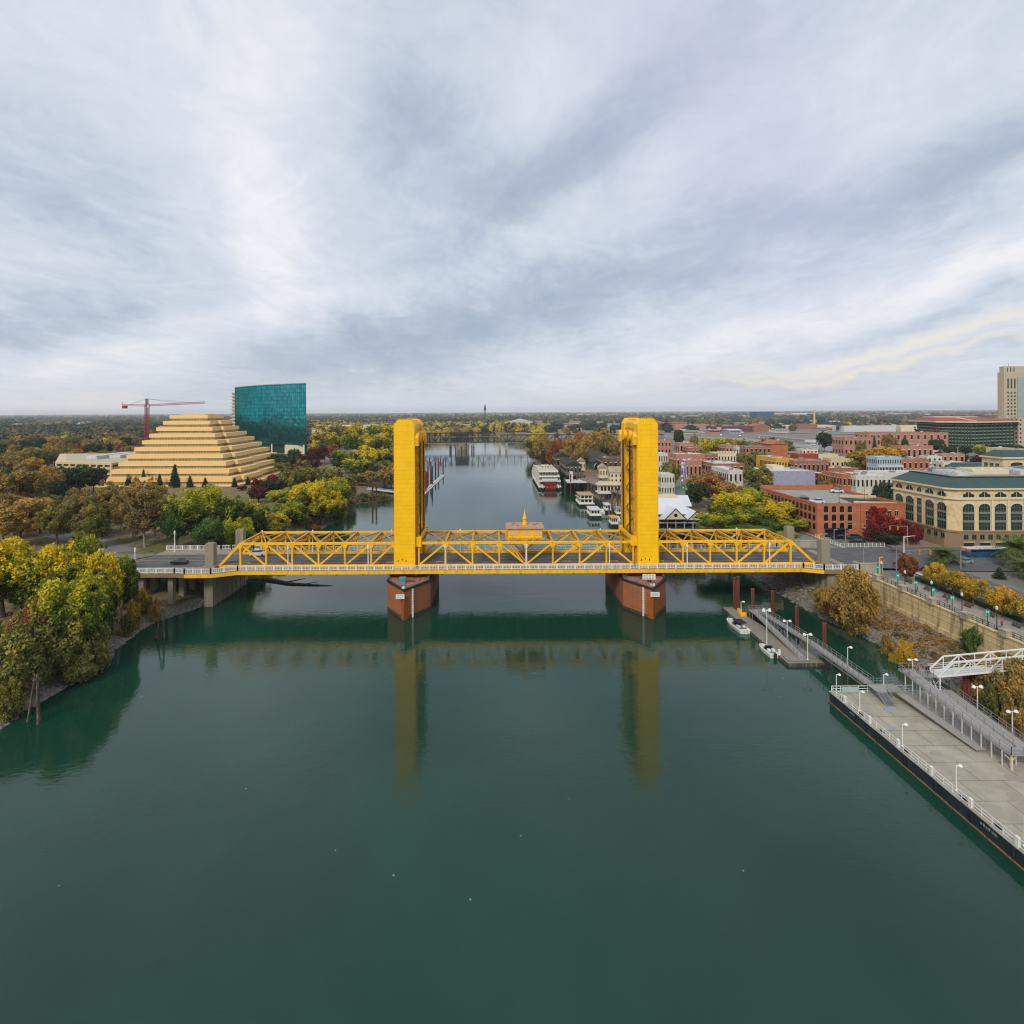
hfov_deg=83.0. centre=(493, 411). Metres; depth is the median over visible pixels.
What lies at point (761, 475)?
broadleaf tree
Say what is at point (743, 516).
broadleaf tree
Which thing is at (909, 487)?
attic window
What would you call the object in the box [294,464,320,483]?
broadleaf tree
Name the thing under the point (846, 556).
road
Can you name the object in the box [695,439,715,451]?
broadleaf tree
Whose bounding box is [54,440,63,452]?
broadleaf tree
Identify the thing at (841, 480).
town house
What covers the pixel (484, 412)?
lattice mast
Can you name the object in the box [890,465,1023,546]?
arcaded office
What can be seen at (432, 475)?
steel pile
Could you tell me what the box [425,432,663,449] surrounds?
swing bridge
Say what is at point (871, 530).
broadleaf tree
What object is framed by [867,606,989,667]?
slope litter
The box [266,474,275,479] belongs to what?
broadleaf tree
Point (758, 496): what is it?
broadleaf tree
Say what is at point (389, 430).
broadleaf tree
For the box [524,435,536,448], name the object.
broadleaf tree
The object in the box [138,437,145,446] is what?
broadleaf tree
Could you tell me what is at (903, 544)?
street lamp
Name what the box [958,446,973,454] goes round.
broadleaf tree
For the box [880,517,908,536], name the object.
broadleaf tree
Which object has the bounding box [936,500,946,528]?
arched window
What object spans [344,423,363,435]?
broadleaf tree
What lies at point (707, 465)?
town house
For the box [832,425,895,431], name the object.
rail shed
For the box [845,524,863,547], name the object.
traffic light
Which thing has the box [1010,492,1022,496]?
attic window
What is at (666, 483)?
town house
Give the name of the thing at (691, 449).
town house
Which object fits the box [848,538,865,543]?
parked car
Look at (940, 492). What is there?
attic window
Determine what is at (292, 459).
broadleaf tree
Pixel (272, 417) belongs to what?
glass tower
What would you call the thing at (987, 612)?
banner sign
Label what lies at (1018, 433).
office block
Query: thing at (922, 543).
pavement
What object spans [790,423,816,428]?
rail shed
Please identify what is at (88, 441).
broadleaf tree
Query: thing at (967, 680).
mooring pile
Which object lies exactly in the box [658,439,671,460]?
town house
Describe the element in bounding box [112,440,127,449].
broadleaf tree
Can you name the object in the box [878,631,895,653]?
shrub
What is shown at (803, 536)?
road
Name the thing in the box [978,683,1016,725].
shrub
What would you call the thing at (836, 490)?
parked car
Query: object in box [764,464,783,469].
town house
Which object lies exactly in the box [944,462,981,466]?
green roofed wing
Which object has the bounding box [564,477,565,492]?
mooring pile
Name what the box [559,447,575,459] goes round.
broadleaf tree
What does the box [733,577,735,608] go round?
steel pile
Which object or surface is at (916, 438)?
brick building
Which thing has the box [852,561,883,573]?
parapet wall
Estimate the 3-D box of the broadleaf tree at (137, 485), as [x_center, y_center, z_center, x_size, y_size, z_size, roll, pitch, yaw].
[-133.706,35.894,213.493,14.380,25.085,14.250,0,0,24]
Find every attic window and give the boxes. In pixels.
[905,485,913,489]
[925,488,933,493]
[937,490,946,495]
[962,492,974,496]
[978,492,990,496]
[994,492,1006,496]
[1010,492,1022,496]
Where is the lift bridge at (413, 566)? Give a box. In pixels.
[136,416,858,620]
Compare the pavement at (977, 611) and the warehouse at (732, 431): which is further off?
the warehouse at (732, 431)
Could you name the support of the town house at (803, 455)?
on the ground
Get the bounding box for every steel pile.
[426,472,427,487]
[431,466,432,483]
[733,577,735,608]
[736,576,739,609]
[751,588,754,618]
[771,590,774,613]
[795,605,798,630]
[822,622,826,649]
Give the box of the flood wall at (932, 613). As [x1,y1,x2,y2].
[867,573,1023,659]
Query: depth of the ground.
211.01 m
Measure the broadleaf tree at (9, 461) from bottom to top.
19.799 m
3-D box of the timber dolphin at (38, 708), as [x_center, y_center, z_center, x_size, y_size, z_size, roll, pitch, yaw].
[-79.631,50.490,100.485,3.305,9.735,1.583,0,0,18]
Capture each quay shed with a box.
[554,451,569,469]
[559,457,581,475]
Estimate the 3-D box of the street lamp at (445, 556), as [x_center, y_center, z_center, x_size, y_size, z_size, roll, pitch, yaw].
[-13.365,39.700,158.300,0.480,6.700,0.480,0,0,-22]
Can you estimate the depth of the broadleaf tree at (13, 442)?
794.22 m
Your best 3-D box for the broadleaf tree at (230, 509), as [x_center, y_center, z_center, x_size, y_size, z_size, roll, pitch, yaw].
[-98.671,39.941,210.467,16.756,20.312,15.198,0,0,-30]
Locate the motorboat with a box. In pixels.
[759,641,779,658]
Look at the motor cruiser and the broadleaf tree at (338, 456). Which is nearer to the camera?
the motor cruiser
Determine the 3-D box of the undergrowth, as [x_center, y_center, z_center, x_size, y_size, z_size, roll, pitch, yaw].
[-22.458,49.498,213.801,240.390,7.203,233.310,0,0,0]
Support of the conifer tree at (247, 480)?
on the ground
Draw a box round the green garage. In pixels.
[909,416,1020,450]
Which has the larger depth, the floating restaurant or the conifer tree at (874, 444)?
the conifer tree at (874, 444)
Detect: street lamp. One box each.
[287,545,288,568]
[444,544,445,568]
[903,535,914,576]
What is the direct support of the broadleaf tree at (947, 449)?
on the ground
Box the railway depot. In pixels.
[585,448,609,469]
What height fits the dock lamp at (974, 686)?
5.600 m
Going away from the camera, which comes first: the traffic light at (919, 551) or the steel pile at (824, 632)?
the steel pile at (824, 632)
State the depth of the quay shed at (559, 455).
440.00 m
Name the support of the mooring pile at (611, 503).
in the water
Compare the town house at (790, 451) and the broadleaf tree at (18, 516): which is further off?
the town house at (790, 451)
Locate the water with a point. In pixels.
(500, 798)
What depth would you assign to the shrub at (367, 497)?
345.95 m
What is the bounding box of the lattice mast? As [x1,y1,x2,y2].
[484,405,485,419]
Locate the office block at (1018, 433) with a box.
[995,417,1023,445]
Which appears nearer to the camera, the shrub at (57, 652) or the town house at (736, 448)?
the shrub at (57, 652)
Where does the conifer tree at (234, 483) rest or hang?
on the ground
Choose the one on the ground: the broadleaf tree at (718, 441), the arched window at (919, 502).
the broadleaf tree at (718, 441)
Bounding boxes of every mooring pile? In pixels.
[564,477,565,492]
[611,493,612,514]
[959,657,999,703]
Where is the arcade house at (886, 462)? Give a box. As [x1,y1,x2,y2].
[866,455,903,469]
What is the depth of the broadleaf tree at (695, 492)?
255.85 m
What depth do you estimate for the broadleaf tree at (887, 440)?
519.20 m
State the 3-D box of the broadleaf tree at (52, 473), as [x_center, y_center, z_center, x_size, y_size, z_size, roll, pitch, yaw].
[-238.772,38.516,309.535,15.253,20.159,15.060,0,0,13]
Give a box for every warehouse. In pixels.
[657,422,686,424]
[682,430,698,433]
[706,429,719,433]
[722,429,741,433]
[750,412,773,417]
[770,428,787,432]
[810,428,827,431]
[884,413,909,414]
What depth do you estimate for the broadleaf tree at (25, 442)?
690.72 m
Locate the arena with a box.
[509,418,532,423]
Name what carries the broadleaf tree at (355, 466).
on the ground
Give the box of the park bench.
[1011,621,1021,628]
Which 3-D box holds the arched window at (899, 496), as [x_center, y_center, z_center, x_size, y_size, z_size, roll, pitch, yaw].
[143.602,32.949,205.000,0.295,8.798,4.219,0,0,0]
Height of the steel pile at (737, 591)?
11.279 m
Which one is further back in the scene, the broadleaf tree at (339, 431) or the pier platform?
the broadleaf tree at (339, 431)
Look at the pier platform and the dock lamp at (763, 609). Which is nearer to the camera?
the dock lamp at (763, 609)
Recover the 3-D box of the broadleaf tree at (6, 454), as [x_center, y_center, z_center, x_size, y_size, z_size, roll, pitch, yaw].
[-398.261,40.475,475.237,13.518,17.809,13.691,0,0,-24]
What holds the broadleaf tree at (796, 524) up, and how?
on the ground
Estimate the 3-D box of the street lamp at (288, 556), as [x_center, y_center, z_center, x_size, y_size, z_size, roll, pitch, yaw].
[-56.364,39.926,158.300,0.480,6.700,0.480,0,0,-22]
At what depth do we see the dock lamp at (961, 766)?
77.94 m
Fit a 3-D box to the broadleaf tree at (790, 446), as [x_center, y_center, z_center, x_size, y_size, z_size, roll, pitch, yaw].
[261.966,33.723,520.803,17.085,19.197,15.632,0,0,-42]
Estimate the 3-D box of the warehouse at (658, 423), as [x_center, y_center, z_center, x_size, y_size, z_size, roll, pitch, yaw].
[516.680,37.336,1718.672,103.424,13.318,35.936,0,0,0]
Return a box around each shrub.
[0,612,66,692]
[0,676,27,723]
[4,609,27,632]
[18,598,48,634]
[23,607,105,681]
[53,648,103,684]
[64,622,112,672]
[87,583,111,639]
[108,610,118,639]
[119,612,134,636]
[126,602,141,629]
[132,587,152,614]
[148,598,162,621]
[306,524,321,530]
[348,494,362,503]
[359,492,371,501]
[375,493,389,500]
[813,584,831,612]
[822,591,841,625]
[823,564,880,637]
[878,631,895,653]
[888,639,918,666]
[958,626,982,652]
[958,661,997,710]
[977,655,1023,698]
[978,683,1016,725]
[998,686,1023,742]
[1000,665,1023,706]
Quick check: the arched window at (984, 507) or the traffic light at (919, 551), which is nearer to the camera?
the traffic light at (919, 551)
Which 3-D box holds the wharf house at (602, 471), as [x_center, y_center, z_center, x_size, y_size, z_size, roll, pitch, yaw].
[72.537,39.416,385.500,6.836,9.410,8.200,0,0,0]
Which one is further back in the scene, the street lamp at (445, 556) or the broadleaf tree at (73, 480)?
the broadleaf tree at (73, 480)
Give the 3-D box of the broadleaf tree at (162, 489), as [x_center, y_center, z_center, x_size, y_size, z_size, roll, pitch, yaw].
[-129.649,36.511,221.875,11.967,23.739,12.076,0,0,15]
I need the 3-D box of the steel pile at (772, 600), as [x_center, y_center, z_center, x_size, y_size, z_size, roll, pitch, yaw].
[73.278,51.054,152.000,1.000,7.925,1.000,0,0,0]
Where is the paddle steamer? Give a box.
[532,450,560,489]
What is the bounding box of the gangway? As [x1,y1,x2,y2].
[810,639,873,686]
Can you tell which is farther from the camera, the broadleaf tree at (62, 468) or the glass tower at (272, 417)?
the glass tower at (272, 417)
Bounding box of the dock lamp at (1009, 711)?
[1006,710,1018,731]
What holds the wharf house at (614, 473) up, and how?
on the ground
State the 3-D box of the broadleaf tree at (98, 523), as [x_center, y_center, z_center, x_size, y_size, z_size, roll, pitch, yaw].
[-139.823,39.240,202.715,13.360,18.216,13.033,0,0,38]
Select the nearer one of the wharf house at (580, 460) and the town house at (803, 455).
the town house at (803, 455)
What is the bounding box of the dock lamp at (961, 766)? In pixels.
[955,764,962,790]
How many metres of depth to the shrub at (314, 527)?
260.45 m
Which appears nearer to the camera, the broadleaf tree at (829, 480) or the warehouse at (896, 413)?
the broadleaf tree at (829, 480)
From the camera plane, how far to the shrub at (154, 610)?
147.35 m
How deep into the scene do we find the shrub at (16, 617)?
118.00 m
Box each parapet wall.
[794,540,816,547]
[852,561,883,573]
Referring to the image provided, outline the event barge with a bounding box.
[828,685,1023,870]
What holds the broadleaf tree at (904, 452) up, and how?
on the ground
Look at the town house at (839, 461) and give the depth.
400.00 m
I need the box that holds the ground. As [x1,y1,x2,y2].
[0,410,1023,729]
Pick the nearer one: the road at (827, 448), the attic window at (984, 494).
the attic window at (984, 494)
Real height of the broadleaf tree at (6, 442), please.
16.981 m
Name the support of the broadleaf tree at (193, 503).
on the ground
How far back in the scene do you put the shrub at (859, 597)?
133.38 m
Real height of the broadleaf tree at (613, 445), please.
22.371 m
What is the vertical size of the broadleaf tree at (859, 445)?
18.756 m
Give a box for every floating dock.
[367,487,393,492]
[425,475,444,493]
[722,605,825,666]
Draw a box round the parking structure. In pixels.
[55,452,135,477]
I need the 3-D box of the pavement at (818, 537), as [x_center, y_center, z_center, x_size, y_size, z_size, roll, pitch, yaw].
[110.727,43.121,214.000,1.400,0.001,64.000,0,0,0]
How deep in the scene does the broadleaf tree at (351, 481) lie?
338.87 m
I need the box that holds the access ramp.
[866,663,1023,769]
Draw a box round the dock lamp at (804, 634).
[803,633,812,659]
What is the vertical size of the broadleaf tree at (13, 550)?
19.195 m
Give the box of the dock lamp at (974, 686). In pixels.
[971,685,983,708]
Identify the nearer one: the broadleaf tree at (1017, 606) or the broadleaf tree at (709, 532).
the broadleaf tree at (1017, 606)
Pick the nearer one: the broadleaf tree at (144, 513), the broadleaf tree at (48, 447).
the broadleaf tree at (144, 513)
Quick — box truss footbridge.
[929,648,1023,695]
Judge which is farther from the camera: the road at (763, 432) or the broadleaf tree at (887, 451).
the road at (763, 432)
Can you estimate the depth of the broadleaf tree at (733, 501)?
216.88 m
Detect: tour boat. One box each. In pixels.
[575,492,594,506]
[586,506,601,518]
[602,502,610,512]
[608,515,618,526]
[614,506,620,516]
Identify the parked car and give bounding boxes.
[170,558,188,564]
[249,549,264,556]
[797,495,808,499]
[809,498,824,502]
[830,488,843,492]
[830,533,846,538]
[846,534,861,538]
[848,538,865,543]
[886,549,902,552]
[918,563,929,568]
[954,557,973,562]
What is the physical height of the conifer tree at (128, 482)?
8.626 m
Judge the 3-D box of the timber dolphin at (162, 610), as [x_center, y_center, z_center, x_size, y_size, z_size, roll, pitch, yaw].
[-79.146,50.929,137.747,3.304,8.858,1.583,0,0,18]
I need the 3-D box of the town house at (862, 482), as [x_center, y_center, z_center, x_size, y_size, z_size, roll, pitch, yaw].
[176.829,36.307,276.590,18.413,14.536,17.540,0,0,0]
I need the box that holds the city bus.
[960,546,1008,556]
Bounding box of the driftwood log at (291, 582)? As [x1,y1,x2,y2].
[248,576,332,585]
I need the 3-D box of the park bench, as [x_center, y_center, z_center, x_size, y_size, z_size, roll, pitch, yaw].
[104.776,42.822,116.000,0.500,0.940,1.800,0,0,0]
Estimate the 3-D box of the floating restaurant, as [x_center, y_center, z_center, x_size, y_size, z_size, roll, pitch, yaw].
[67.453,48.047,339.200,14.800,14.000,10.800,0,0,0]
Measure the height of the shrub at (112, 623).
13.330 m
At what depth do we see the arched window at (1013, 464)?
231.89 m
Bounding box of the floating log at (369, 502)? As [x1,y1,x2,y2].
[349,499,392,504]
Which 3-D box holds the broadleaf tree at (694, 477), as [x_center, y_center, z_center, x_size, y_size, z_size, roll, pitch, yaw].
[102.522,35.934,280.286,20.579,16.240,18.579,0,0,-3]
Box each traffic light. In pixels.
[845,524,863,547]
[879,557,883,573]
[889,525,907,547]
[905,549,931,553]
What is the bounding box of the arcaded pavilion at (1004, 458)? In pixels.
[979,450,1023,466]
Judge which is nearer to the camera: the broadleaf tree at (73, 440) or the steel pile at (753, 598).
the steel pile at (753, 598)
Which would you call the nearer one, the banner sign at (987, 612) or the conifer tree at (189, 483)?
the banner sign at (987, 612)
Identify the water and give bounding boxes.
[0,434,1023,1023]
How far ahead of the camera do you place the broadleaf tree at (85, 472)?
334.84 m
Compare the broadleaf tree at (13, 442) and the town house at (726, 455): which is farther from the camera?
the broadleaf tree at (13, 442)
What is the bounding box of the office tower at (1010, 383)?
[997,362,1023,417]
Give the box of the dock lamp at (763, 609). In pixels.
[762,608,770,644]
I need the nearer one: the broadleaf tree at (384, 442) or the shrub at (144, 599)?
the shrub at (144, 599)
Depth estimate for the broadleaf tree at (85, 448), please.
600.65 m
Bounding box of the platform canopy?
[597,456,620,470]
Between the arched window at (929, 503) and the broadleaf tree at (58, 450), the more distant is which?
the broadleaf tree at (58, 450)
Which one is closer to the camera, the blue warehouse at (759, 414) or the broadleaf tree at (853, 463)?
the broadleaf tree at (853, 463)
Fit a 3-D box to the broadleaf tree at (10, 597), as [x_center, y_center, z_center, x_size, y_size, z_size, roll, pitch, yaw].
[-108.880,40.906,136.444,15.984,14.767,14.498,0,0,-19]
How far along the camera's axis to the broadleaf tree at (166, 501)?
210.91 m
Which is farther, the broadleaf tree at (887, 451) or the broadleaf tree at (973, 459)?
the broadleaf tree at (973, 459)
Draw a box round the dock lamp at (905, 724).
[901,723,907,746]
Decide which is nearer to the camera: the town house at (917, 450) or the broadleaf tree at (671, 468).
the broadleaf tree at (671, 468)
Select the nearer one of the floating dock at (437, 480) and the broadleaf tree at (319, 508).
the broadleaf tree at (319, 508)
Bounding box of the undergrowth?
[0,499,983,690]
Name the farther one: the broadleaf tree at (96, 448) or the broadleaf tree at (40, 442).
the broadleaf tree at (40, 442)
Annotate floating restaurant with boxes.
[595,481,620,502]
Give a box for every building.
[92,414,280,486]
[363,424,379,430]
[854,431,947,449]
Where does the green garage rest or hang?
on the ground
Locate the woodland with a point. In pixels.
(104, 429)
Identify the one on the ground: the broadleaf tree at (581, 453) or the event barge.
the broadleaf tree at (581, 453)
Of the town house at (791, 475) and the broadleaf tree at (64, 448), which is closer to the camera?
the town house at (791, 475)
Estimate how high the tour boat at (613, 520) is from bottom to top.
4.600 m
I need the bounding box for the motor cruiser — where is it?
[727,617,750,633]
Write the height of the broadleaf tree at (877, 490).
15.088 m
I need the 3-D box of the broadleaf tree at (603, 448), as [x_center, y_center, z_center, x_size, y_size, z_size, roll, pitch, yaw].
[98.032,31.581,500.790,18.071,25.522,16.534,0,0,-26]
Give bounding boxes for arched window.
[895,492,902,501]
[905,494,913,519]
[917,496,921,521]
[925,498,933,525]
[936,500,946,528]
[962,502,974,529]
[978,502,990,529]
[994,502,1006,529]
[1010,502,1023,529]
[1011,462,1022,466]
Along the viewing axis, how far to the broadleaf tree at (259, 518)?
220.65 m
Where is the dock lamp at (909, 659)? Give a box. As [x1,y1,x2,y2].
[907,658,917,669]
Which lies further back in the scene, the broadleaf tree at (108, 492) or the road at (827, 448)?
the road at (827, 448)
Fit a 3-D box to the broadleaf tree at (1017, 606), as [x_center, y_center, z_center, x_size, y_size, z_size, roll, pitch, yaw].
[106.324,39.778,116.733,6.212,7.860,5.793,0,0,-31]
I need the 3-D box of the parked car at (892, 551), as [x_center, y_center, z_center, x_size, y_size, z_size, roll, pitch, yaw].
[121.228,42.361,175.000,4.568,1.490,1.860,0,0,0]
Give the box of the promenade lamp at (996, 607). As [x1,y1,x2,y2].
[995,606,997,629]
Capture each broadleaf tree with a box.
[0,440,9,445]
[0,455,20,468]
[0,468,49,497]
[0,493,26,540]
[0,497,55,545]
[0,535,34,617]
[0,551,40,605]
[1,450,10,458]
[6,445,18,451]
[7,440,17,444]
[7,450,28,456]
[7,541,100,610]
[10,451,29,461]
[13,460,31,469]
[19,440,33,445]
[25,457,44,467]
[25,492,63,533]
[26,434,36,439]
[27,448,40,459]
[27,569,112,638]
[28,466,70,473]
[30,501,78,543]
[35,438,46,448]
[36,449,57,465]
[38,465,66,497]
[41,481,69,497]
[42,443,51,448]
[44,446,57,450]
[47,436,58,444]
[48,447,61,465]
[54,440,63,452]
[58,487,103,530]
[59,443,75,453]
[61,530,107,562]
[63,464,99,489]
[63,472,82,496]
[64,436,77,444]
[64,448,82,453]
[64,548,125,616]
[72,497,115,537]
[73,443,82,449]
[76,434,85,440]
[80,438,95,444]
[83,444,93,453]
[86,480,125,532]
[88,444,104,452]
[88,466,108,490]
[105,443,113,452]
[109,475,152,539]
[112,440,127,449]
[114,443,126,452]
[114,552,140,622]
[118,446,133,451]
[118,489,166,546]
[119,437,130,445]
[132,438,139,446]
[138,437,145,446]
[143,476,169,535]
[153,495,174,540]
[153,502,197,548]
[161,484,225,545]
[190,516,229,548]
[201,493,248,522]
[220,516,255,548]
[233,498,272,532]
[237,485,246,489]
[246,485,268,501]
[249,478,261,485]
[258,511,290,538]
[260,479,287,490]
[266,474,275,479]
[266,487,293,503]
[267,454,285,464]
[270,501,307,528]
[272,462,294,470]
[277,468,304,488]
[278,455,299,466]
[285,481,333,509]
[286,447,300,455]
[290,462,301,470]
[291,510,311,525]
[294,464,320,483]
[295,459,310,466]
[296,454,313,461]
[302,496,338,525]
[307,446,328,460]
[308,440,315,448]
[309,459,321,467]
[311,440,319,448]
[313,434,323,440]
[313,476,351,500]
[315,438,332,460]
[315,466,343,480]
[324,432,343,447]
[326,444,340,459]
[328,490,349,521]
[329,425,347,436]
[330,450,361,473]
[331,474,356,494]
[340,458,372,474]
[341,431,359,449]
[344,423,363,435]
[348,445,379,460]
[350,474,363,483]
[358,433,379,450]
[358,470,380,486]
[364,424,381,437]
[364,458,391,481]
[373,432,393,448]
[375,447,393,462]
[376,426,393,445]
[376,462,393,485]
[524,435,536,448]
[526,448,539,463]
[532,435,553,457]
[545,447,553,465]
[548,439,563,456]
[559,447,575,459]
[561,437,586,452]
[572,431,587,449]
[573,447,588,460]
[582,430,603,450]
[596,434,615,453]
[598,427,612,450]
[607,438,620,455]
[659,459,681,482]
[673,429,683,441]
[684,469,726,500]
[685,482,709,508]
[689,433,698,445]
[692,512,735,528]
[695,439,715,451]
[698,438,728,451]
[698,475,729,500]
[698,528,727,534]
[699,447,713,452]
[702,491,757,515]
[711,481,742,496]
[712,505,765,524]
[718,528,744,536]
[723,522,777,535]
[725,438,741,444]
[734,487,773,508]
[736,438,752,444]
[736,452,747,466]
[739,517,787,530]
[743,464,774,490]
[746,451,767,466]
[749,441,761,444]
[750,499,796,520]
[771,517,809,529]
[773,529,800,537]
[782,439,794,450]
[815,431,831,451]
[818,470,823,484]
[825,476,833,486]
[843,458,860,469]
[845,449,881,469]
[855,440,866,451]
[861,522,884,541]
[866,506,894,529]
[868,446,899,455]
[871,482,884,497]
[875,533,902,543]
[879,480,892,499]
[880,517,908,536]
[881,434,898,448]
[888,446,907,456]
[892,553,919,581]
[900,524,923,544]
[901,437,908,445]
[921,562,947,589]
[925,428,940,431]
[928,438,944,450]
[936,570,963,595]
[943,446,958,452]
[957,573,987,606]
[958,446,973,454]
[969,455,980,461]
[973,445,988,453]
[983,585,1018,616]
[985,443,1006,446]
[1002,444,1023,448]
[1004,591,1023,626]
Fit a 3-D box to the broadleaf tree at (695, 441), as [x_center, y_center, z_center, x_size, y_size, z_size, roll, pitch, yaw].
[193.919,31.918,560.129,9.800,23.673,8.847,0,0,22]
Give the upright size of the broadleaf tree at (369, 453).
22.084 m
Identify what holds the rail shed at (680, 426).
on the ground
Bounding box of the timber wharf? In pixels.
[558,470,620,501]
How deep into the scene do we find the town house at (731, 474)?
285.00 m
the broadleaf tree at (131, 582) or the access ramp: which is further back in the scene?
the broadleaf tree at (131, 582)
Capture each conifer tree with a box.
[124,473,131,485]
[157,474,162,485]
[168,464,181,487]
[186,476,193,486]
[201,477,207,486]
[231,477,238,486]
[244,476,250,484]
[872,436,876,451]
[991,567,1007,579]
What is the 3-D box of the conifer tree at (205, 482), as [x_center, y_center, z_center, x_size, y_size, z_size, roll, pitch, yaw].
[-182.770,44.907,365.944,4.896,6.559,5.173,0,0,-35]
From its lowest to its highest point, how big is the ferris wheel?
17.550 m
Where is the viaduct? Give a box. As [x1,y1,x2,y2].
[515,432,573,440]
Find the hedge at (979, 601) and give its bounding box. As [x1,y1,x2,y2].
[915,576,1021,621]
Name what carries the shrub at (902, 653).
on the ground
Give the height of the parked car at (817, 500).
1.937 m
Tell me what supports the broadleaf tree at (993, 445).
on the ground
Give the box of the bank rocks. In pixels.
[0,499,961,728]
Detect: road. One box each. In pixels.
[27,530,155,558]
[321,447,349,461]
[613,436,931,464]
[658,431,837,433]
[675,483,838,547]
[755,435,981,462]
[796,547,1021,570]
[917,573,1023,609]
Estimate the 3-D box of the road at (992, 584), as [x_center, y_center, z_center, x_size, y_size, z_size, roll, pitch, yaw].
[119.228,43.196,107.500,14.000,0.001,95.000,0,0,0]
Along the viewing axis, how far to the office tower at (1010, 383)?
700.00 m
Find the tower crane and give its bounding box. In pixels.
[122,399,202,439]
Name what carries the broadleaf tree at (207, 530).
on the ground
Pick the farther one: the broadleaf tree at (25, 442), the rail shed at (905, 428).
the rail shed at (905, 428)
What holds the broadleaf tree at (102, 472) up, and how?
on the ground
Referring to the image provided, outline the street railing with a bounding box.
[815,534,884,546]
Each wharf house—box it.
[577,457,584,470]
[597,463,607,477]
[607,466,620,482]
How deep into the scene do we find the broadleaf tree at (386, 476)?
414.60 m
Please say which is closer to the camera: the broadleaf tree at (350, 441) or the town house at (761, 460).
the town house at (761, 460)
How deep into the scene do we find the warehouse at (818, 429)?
1142.82 m
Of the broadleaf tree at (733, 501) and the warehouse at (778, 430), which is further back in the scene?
the warehouse at (778, 430)
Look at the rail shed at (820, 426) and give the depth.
1380.00 m
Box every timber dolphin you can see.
[26,675,40,724]
[155,607,164,638]
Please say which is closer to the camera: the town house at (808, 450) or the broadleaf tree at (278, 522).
the broadleaf tree at (278, 522)
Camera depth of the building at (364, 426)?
1000.00 m
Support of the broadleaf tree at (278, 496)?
on the ground
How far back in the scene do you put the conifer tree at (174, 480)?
364.78 m
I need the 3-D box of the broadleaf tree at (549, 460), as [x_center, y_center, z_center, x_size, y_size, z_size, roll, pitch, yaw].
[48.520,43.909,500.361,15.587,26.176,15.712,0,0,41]
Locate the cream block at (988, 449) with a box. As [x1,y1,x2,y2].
[986,446,1023,452]
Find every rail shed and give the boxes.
[670,424,708,429]
[706,425,751,431]
[746,423,769,431]
[771,425,831,428]
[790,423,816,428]
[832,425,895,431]
[896,425,916,430]
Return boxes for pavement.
[795,529,844,547]
[862,536,941,547]
[882,578,1023,640]
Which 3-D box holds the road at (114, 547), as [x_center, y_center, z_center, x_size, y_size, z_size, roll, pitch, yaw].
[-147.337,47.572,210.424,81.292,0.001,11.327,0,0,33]
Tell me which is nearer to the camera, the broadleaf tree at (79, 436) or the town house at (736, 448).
the town house at (736, 448)
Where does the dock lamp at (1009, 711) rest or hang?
attached to the access ramp
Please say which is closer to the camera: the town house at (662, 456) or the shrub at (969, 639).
the shrub at (969, 639)
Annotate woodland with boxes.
[0,410,997,469]
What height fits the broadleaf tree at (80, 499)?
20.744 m
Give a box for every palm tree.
[923,544,967,565]
[989,532,1023,566]
[1005,556,1023,577]
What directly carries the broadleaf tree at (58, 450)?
on the ground
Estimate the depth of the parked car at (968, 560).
163.26 m
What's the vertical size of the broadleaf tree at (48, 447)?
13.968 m
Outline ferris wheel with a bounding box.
[679,459,687,489]
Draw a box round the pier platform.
[566,471,586,482]
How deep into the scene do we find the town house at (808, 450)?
551.35 m
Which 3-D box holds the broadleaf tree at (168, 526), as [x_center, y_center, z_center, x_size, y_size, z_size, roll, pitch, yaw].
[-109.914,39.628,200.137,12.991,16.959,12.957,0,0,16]
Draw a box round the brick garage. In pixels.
[760,485,904,536]
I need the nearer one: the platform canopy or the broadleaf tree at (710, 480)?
the broadleaf tree at (710, 480)
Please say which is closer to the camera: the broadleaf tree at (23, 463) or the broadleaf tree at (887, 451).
the broadleaf tree at (23, 463)
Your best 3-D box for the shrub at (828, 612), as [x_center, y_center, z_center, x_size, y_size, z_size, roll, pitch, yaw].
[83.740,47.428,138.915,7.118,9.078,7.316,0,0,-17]
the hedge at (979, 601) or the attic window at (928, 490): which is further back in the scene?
the attic window at (928, 490)
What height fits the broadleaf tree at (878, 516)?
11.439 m
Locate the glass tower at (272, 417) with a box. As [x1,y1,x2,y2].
[230,383,307,453]
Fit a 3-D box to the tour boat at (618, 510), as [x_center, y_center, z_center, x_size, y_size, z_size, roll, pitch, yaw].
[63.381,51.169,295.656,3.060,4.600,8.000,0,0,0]
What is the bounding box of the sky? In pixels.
[0,0,1023,414]
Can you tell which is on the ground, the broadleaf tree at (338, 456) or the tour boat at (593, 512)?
the broadleaf tree at (338, 456)
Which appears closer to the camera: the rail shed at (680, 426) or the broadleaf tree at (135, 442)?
the broadleaf tree at (135, 442)
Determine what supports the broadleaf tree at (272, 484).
on the ground
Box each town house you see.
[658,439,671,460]
[658,452,667,471]
[658,472,674,493]
[669,452,704,467]
[674,441,693,451]
[679,458,701,482]
[682,446,702,451]
[701,453,717,459]
[702,460,744,485]
[710,451,736,461]
[711,466,742,485]
[718,443,735,451]
[733,445,739,461]
[737,444,770,455]
[748,466,814,489]
[756,455,792,466]
[761,439,787,456]
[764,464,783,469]
[788,450,799,457]
[789,457,828,471]
[790,452,818,458]
[797,448,817,452]
[814,452,837,459]
[815,471,822,484]
[823,456,853,465]
[823,471,855,490]
[829,465,857,471]
[832,436,885,455]
[836,471,894,496]
[853,470,911,476]
[891,444,932,457]
[901,456,928,469]
[919,454,941,463]
[932,460,962,466]
[934,452,964,461]
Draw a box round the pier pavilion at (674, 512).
[658,494,704,548]
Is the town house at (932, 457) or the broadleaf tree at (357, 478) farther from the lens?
the town house at (932, 457)
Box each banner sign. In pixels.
[950,596,953,609]
[985,609,989,625]

